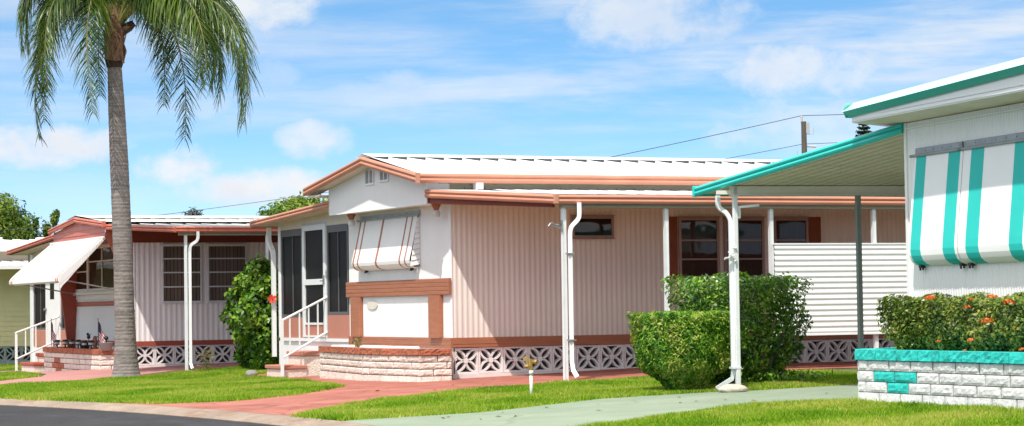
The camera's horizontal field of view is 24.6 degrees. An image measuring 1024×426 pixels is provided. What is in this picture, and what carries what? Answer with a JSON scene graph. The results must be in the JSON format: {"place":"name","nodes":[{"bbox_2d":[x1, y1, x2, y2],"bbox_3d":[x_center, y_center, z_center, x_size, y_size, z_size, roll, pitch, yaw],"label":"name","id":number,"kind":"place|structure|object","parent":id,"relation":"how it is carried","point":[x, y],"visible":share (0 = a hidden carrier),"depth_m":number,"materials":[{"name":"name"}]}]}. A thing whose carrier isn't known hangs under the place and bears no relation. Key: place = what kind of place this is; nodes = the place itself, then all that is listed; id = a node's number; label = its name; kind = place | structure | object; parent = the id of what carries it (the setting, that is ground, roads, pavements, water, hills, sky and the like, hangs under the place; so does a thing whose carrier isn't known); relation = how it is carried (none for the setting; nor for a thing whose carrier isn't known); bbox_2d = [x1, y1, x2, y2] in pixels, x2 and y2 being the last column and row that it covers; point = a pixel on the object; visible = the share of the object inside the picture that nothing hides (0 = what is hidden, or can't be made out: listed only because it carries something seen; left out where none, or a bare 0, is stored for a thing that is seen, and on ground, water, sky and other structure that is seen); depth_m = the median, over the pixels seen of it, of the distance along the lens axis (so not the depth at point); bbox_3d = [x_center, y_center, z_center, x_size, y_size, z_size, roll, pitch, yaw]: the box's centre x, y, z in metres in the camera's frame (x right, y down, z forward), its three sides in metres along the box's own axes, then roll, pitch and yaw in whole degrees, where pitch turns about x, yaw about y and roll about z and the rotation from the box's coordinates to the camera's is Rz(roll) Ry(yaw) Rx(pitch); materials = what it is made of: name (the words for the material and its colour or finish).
{"place":"outdoors","nodes":[
{"label":"outdoors","id":0,"kind":"place"},
{"bbox_2d":[0,363,42,380],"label":"lawn grass","id":1,"kind":"structure","parent":0,"point":[9,375],"depth_m":47.87,"materials":[{"name":"green plant"}]},
{"bbox_2d":[0,405,275,425],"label":"road","id":2,"kind":"structure","parent":0,"point":[24,416],"depth_m":31.04,"materials":[{"name":"grey asphalt"}]},
{"bbox_2d":[0,398,377,425],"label":"kerb","id":3,"kind":"structure","parent":2,"relation":"on","point":[267,419],"depth_m":30.97,"materials":[{"name":"concrete"}]},
{"bbox_2d":[0,360,278,383],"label":"pink path","id":4,"kind":"structure","parent":0,"point":[68,375],"depth_m":47.22,"materials":[{"name":"paint"}]},
{"bbox_2d":[7,192,327,229],"bbox_3d":[-7.946,-0.330,60.010,15.395,1.563,0.026,-1,-2,0],"label":"power line","id":5,"kind":"object","parent":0,"point":[181,212],"visible":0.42,"depth_m":59.99,"materials":[{"name":"metal"}]},
{"bbox_2d":[182,207,203,215],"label":"distant tree","id":6,"kind":"object","parent":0,"point":[195,213],"visible":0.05,"depth_m":109.65,"materials":[{"name":"green plant"}]},
{"bbox_2d":[1,368,909,420],"bbox_3d":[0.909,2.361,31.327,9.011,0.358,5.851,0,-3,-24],"label":"lawn grass","id":7,"kind":"structure","parent":0,"point":[481,399],"depth_m":30.25,"materials":[{"name":"green plant"}]},
{"bbox_2d":[0,237,43,364],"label":"mobile home","id":8,"kind":"object","parent":7,"relation":"on","point":[14,309],"visible":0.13,"depth_m":61.51,"materials":[{"name":"yellow"}]},
{"bbox_2d":[0,191,47,239],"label":"leafy tree","id":9,"kind":"object","parent":7,"relation":"on","point":[10,218],"visible":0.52,"depth_m":69.06,"materials":[{"name":"green plant"}]},
{"bbox_2d":[20,353,43,371],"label":"brick steps","id":10,"kind":"structure","parent":7,"relation":"on","point":[38,366],"depth_m":55.09,"materials":[{"name":"brick"}]},
{"bbox_2d":[15,316,59,370],"bbox_3d":[-11.258,3.166,55.693,1.569,1.440,0.068,-3,-3,38],"label":"stair handrail","id":11,"kind":"object","parent":7,"relation":"on","point":[16,352],"visible":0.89,"depth_m":55.79,"materials":[{"name":"white metal"}]},
{"bbox_2d":[32,209,59,236],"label":"leafy tree","id":12,"kind":"object","parent":7,"relation":"on","point":[54,216],"visible":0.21,"depth_m":69.94,"materials":[{"name":"green plant"}]},
{"bbox_2d":[43,347,113,371],"bbox_3d":[-9.387,3.451,51.654,0.784,0.964,5.457,0,-3,-24],"label":"brick planter","id":13,"kind":"object","parent":7,"relation":"on","point":[62,359],"visible":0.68,"depth_m":50.94,"materials":[{"name":"brick"}]},
{"bbox_2d":[51,319,55,346],"bbox_3d":[-10.439,2.830,53.483,0.044,0.860,0.309,1,-3,-32],"label":"flag","id":14,"kind":"object","parent":13,"relation":"on","point":[53,336],"visible":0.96,"depth_m":53.58,"materials":[{"name":"multicoloured fabric"}]},
{"bbox_2d":[53,340,60,347],"bbox_3d":[-10.256,2.974,52.986,0.180,0.229,0.171,0,-3,-24],"label":"solar light","id":15,"kind":"object","parent":13,"relation":"on","point":[57,342],"visible":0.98,"depth_m":52.94,"materials":[{"name":"black plastic"}]},
{"bbox_2d":[61,340,68,347],"bbox_3d":[-9.947,2.937,52.304,0.180,0.239,0.171,0,-3,-24],"label":"solar light","id":16,"kind":"object","parent":13,"relation":"on","point":[65,342],"visible":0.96,"depth_m":52.26,"materials":[{"name":"black plastic"}]},
{"bbox_2d":[68,339,74,347],"bbox_3d":[-9.773,2.929,52.163,0.180,0.239,0.171,0,-3,-24],"label":"solar light","id":17,"kind":"object","parent":13,"relation":"on","point":[71,342],"visible":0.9,"depth_m":52.11,"materials":[{"name":"black plastic"}]},
{"bbox_2d":[74,340,80,347],"bbox_3d":[-9.474,2.888,51.312,0.180,0.243,0.171,0,-3,-24],"label":"solar light","id":18,"kind":"object","parent":13,"relation":"on","point":[78,343],"visible":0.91,"depth_m":51.26,"materials":[{"name":"black plastic"}]},
{"bbox_2d":[80,341,87,348],"bbox_3d":[-9.221,2.866,50.658,0.180,0.229,0.171,0,-3,-24],"label":"solar light","id":19,"kind":"object","parent":13,"relation":"on","point":[84,343],"visible":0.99,"depth_m":50.61,"materials":[{"name":"black plastic"}]},
{"bbox_2d":[87,340,94,348],"bbox_3d":[-8.996,2.840,50.212,0.180,0.239,0.171,0,-3,-24],"label":"solar light","id":20,"kind":"object","parent":13,"relation":"on","point":[91,343],"visible":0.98,"depth_m":50.17,"materials":[{"name":"black plastic"}]},
{"bbox_2d":[92,336,97,348],"bbox_3d":[-8.916,2.784,50.362,0.050,0.300,0.638,0,-3,-24],"label":"round plaque","id":21,"kind":"object","parent":13,"relation":"on","point":[95,342],"visible":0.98,"depth_m":50.36,"materials":[{"name":"plastic"}]},
{"bbox_2d":[98,318,104,348],"bbox_3d":[-8.699,2.660,49.843,0.047,0.860,0.389,1,-3,-37],"label":"flag","id":22,"kind":"object","parent":13,"relation":"on","point":[101,335],"visible":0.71,"depth_m":49.95,"materials":[{"name":"multicoloured fabric"}]},
{"bbox_2d":[99,336,113,350],"bbox_3d":[-8.509,2.729,49.262,0.320,0.310,0.312,0,-3,-24],"label":"flower pot","id":23,"kind":"object","parent":13,"relation":"on","point":[105,346],"visible":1,"depth_m":49.16,"materials":[{"name":"ceramic"}]},
{"bbox_2d":[16,0,264,376],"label":"palm tree","id":24,"kind":"object","parent":7,"relation":"on","point":[199,21],"visible":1,"depth_m":44.70,"materials":[{"name":"green plant"}]},
{"bbox_2d":[7,215,278,369],"bbox_3d":[-4.057,2.021,54.671,14.604,3.835,14.340,0,-3,-24],"label":"mobile home","id":25,"kind":"object","parent":7,"relation":"on","point":[187,270],"visible":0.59,"depth_m":50.18,"materials":[{"name":"pink"}]},
{"bbox_2d":[34,284,45,329],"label":"screen window","id":26,"kind":"structure","parent":25,"relation":"in","point":[39,294],"depth_m":57.48,"materials":[{"name":"black glass"}]},
{"bbox_2d":[43,280,60,346],"bbox_3d":[-10.961,2.219,56.034,0.107,1.970,1.423,0,-3,-24],"label":"porch door","id":27,"kind":"structure","parent":25,"relation":"in","point":[52,298],"depth_m":55.90,"materials":[{"name":"white paint"}]},
{"bbox_2d":[61,303,64,329],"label":"screen window","id":28,"kind":"structure","parent":25,"relation":"in","point":[62,319],"depth_m":55.31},
{"bbox_2d":[75,259,87,292],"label":"window","id":29,"kind":"structure","parent":25,"relation":"in","point":[82,272],"depth_m":53.35,"materials":[{"name":"white paint"}]},
{"bbox_2d":[87,244,113,291],"bbox_3d":[-8.831,1.193,51.314,0.050,1.042,3.474,0,-3,-24],"label":"window","id":30,"kind":"structure","parent":25,"relation":"in","point":[100,263],"depth_m":51.75,"materials":[{"name":"white paint"}]},
{"bbox_2d":[161,244,202,303],"bbox_3d":[-7.010,1.285,49.901,0.894,1.262,0.050,0,-3,-24],"label":"window","id":31,"kind":"structure","parent":25,"relation":"in","point":[172,254],"depth_m":49.88,"materials":[{"name":"paint"}]},
{"bbox_2d":[206,244,246,302],"bbox_3d":[-6.100,1.288,50.315,0.894,1.262,0.050,0,-3,-24],"label":"window","id":32,"kind":"structure","parent":25,"relation":"in","point":[224,261],"depth_m":50.28,"materials":[{"name":"paint"}]},
{"bbox_2d":[0,365,348,403],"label":"lawn grass","id":33,"kind":"structure","parent":7,"relation":"on","point":[227,383],"depth_m":37.63,"materials":[{"name":"green plant"}]},
{"bbox_2d":[245,370,257,375],"bbox_3d":[-4.812,2.981,43.419,0.226,0.175,0.309,0,-3,-24],"label":"rock","id":34,"kind":"object","parent":33,"relation":"on","point":[250,372],"visible":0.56,"depth_m":43.32,"materials":[{"name":"white stone"}]},
{"bbox_2d":[193,349,218,370],"bbox_3d":[-5.966,2.889,45.826,0.504,0.502,0.368,0,-3,-24],"label":"weed","id":35,"kind":"object","parent":7,"relation":"on","point":[205,361],"visible":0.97,"depth_m":45.80,"materials":[{"name":"green plant"}]},
{"bbox_2d":[218,254,278,369],"bbox_3d":[-4.895,2.049,45.747,1.442,2.541,1.728,0,-3,-24],"label":"hibiscus bush","id":36,"kind":"object","parent":7,"relation":"on","point":[251,333],"visible":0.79,"depth_m":45.48,"materials":[{"name":"green plant"}]},
{"bbox_2d":[255,190,328,215],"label":"leafy tree","id":37,"kind":"object","parent":7,"relation":"on","point":[290,204],"visible":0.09,"depth_m":84.41,"materials":[{"name":"green plant"}]},
{"bbox_2d":[265,350,319,376],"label":"brick steps","id":38,"kind":"structure","parent":7,"relation":"on","point":[304,363],"depth_m":42.61,"materials":[{"name":"brick"}]},
{"bbox_2d":[280,296,326,376],"bbox_3d":[-3.745,2.289,42.454,0.914,1.578,0.050,0,-3,-24],"label":"stair handrail","id":39,"kind":"object","parent":7,"relation":"on","point":[282,356],"visible":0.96,"depth_m":42.36,"materials":[{"name":"white metal"}]},
{"bbox_2d":[318,345,456,381],"bbox_3d":[-2.278,2.684,39.041,0.917,0.955,5.026,0,-3,-24],"label":"brick planter","id":40,"kind":"object","parent":7,"relation":"on","point":[385,363],"visible":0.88,"depth_m":37.70,"materials":[{"name":"white brick"}]},
{"bbox_2d":[352,337,366,346],"bbox_3d":[-2.561,2.212,39.462,0.255,0.266,0.408,-1,-2,-6],"label":"weed","id":41,"kind":"object","parent":40,"relation":"in","point":[357,339],"visible":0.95,"depth_m":39.40,"materials":[{"name":"green plant"}]},
{"bbox_2d":[522,356,536,393],"bbox_3d":[0.239,2.172,30.910,0.202,0.592,0.070,-1,-2,-7],"label":"sprinkler","id":42,"kind":"object","parent":7,"relation":"on","point":[529,365],"visible":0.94,"depth_m":30.90,"materials":[{"name":"plastic"}]},
{"bbox_2d":[250,154,906,380],"bbox_3d":[4.886,1.071,43.171,16.755,4.037,12.232,0,-3,-24],"label":"mobile home","id":43,"kind":"object","parent":7,"relation":"on","point":[486,266],"visible":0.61,"depth_m":38.49,"materials":[{"name":"pink"}]},
{"bbox_2d":[281,228,302,316],"bbox_3d":[-4.150,1.142,44.440,0.040,1.660,1.210,0,-3,-24],"label":"screen window","id":44,"kind":"structure","parent":43,"relation":"in","point":[291,240],"depth_m":44.52,"materials":[{"name":"black glass"}]},
{"bbox_2d":[302,224,326,337],"bbox_3d":[-3.649,1.255,43.238,0.100,2.075,1.260,0,-3,-24],"label":"screen door","id":45,"kind":"structure","parent":43,"relation":"in","point":[314,288],"depth_m":43.28,"materials":[{"name":"paint"}]},
{"bbox_2d":[327,223,349,314],"bbox_3d":[-3.113,1.016,42.157,0.040,1.620,1.090,0,-3,-24],"label":"screen window","id":46,"kind":"structure","parent":43,"relation":"in","point":[337,235],"depth_m":42.18,"materials":[{"name":"black glass"}]},
{"bbox_2d":[571,215,614,238],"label":"window","id":47,"kind":"structure","parent":43,"relation":"in","point":[589,226],"depth_m":38.45,"materials":[{"name":"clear glass"}]},
{"bbox_2d":[677,216,719,279],"bbox_3d":[3.129,0.587,39.237,0.794,1.062,0.050,0,-3,-24],"label":"window","id":48,"kind":"structure","parent":43,"relation":"in","point":[698,236],"depth_m":39.26,"materials":[{"name":"brown glass"}]},
{"bbox_2d":[723,216,764,276],"bbox_3d":[3.921,0.590,39.597,0.794,1.062,0.050,0,-3,-24],"label":"window","id":49,"kind":"structure","parent":43,"relation":"in","point":[751,235],"depth_m":39.66,"materials":[{"name":"brown glass"}]},
{"bbox_2d":[773,217,808,275],"bbox_3d":[4.754,0.593,39.975,0.704,1.062,0.050,0,-3,-24],"label":"window","id":50,"kind":"structure","parent":43,"relation":"in","point":[786,229],"depth_m":40.00,"materials":[{"name":"clear glass"}]},
{"bbox_2d":[626,309,740,390],"bbox_3d":[2.242,1.820,30.664,1.279,1.141,0.994,0,-3,-24],"label":"clipped hedge","id":51,"kind":"object","parent":7,"relation":"on","point":[691,367],"visible":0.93,"depth_m":30.36,"materials":[{"name":"green plant"}]},
{"bbox_2d":[661,271,813,384],"bbox_3d":[3.114,1.597,31.804,2.222,1.638,1.143,0,-3,-24],"label":"clipped hedge","id":52,"kind":"object","parent":7,"relation":"on","point":[771,346],"visible":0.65,"depth_m":31.60,"materials":[{"name":"green plant"}]},
{"bbox_2d":[731,368,846,382],"bbox_3d":[3.664,2.191,31.409,1.673,0.264,1.242,0,-3,-24],"label":"weed","id":53,"kind":"object","parent":7,"relation":"on","point":[802,372],"visible":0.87,"depth_m":31.25,"materials":[{"name":"green plant"}]},
{"bbox_2d":[797,116,815,154],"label":"utility pole","id":54,"kind":"object","parent":7,"relation":"on","point":[805,127],"visible":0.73,"depth_m":75.10,"materials":[{"name":"wood"}]},
{"bbox_2d":[612,114,843,156],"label":"power line","id":55,"kind":"object","parent":54,"relation":"attached to","point":[727,132],"visible":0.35,"depth_m":75.17,"materials":[{"name":"metal"}]},
{"bbox_2d":[726,142,837,158],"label":"power line","id":56,"kind":"object","parent":54,"relation":"attached to","point":[779,148],"visible":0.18,"depth_m":75.15,"materials":[{"name":"metal"}]},
{"bbox_2d":[692,57,1023,388],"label":"mobile home","id":57,"kind":"object","parent":7,"relation":"on","point":[945,157],"visible":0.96,"depth_m":26.27,"materials":[{"name":"white metal"}]},
{"bbox_2d":[855,124,872,136],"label":"conifer tree","id":58,"kind":"object","parent":7,"relation":"on","point":[864,127],"visible":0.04,"depth_m":89.88,"materials":[{"name":"green plant"}]},
{"bbox_2d":[121,361,857,416],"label":"red driveway","id":59,"kind":"structure","parent":0,"point":[356,390],"depth_m":34.60,"materials":[{"name":"paint"}]},
{"bbox_2d":[227,379,755,419],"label":"leaf litter","id":60,"kind":"object","parent":59,"relation":"on","point":[495,416],"visible":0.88,"depth_m":27.56,"materials":[{"name":"brown plant"}]},
{"bbox_2d":[0,0,1023,236],"label":"sky","id":61,"kind":"structure","parent":0,"point":[340,81],"materials":[{"name":"blue"}]},
{"bbox_2d":[344,384,858,425],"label":"green driveway","id":62,"kind":"structure","parent":0,"point":[584,412],"depth_m":27.29,"materials":[{"name":"paint"}]},
{"bbox_2d":[718,384,747,392],"bbox_3d":[2.802,2.234,29.803,0.407,0.134,0.229,-2,-3,25],"label":"rock","id":63,"kind":"object","parent":62,"relation":"on","point":[728,388],"visible":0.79,"depth_m":29.71,"materials":[{"name":"white stone"}]},
{"bbox_2d":[572,397,1023,425],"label":"lawn grass","id":64,"kind":"structure","parent":0,"point":[846,411],"depth_m":24.04,"materials":[{"name":"green plant"}]},
{"bbox_2d":[855,347,1023,409],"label":"block planter","id":65,"kind":"object","parent":64,"relation":"on","point":[991,378],"visible":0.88,"depth_m":25.29,"materials":[{"name":"white painted block"},{"name":"teal paint"}]},
{"bbox_2d":[875,291,1023,351],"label":"flowering hedge","id":66,"kind":"object","parent":65,"relation":"in","point":[916,324],"visible":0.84,"depth_m":25.39,"materials":[{"name":"green plant"}]}
]}

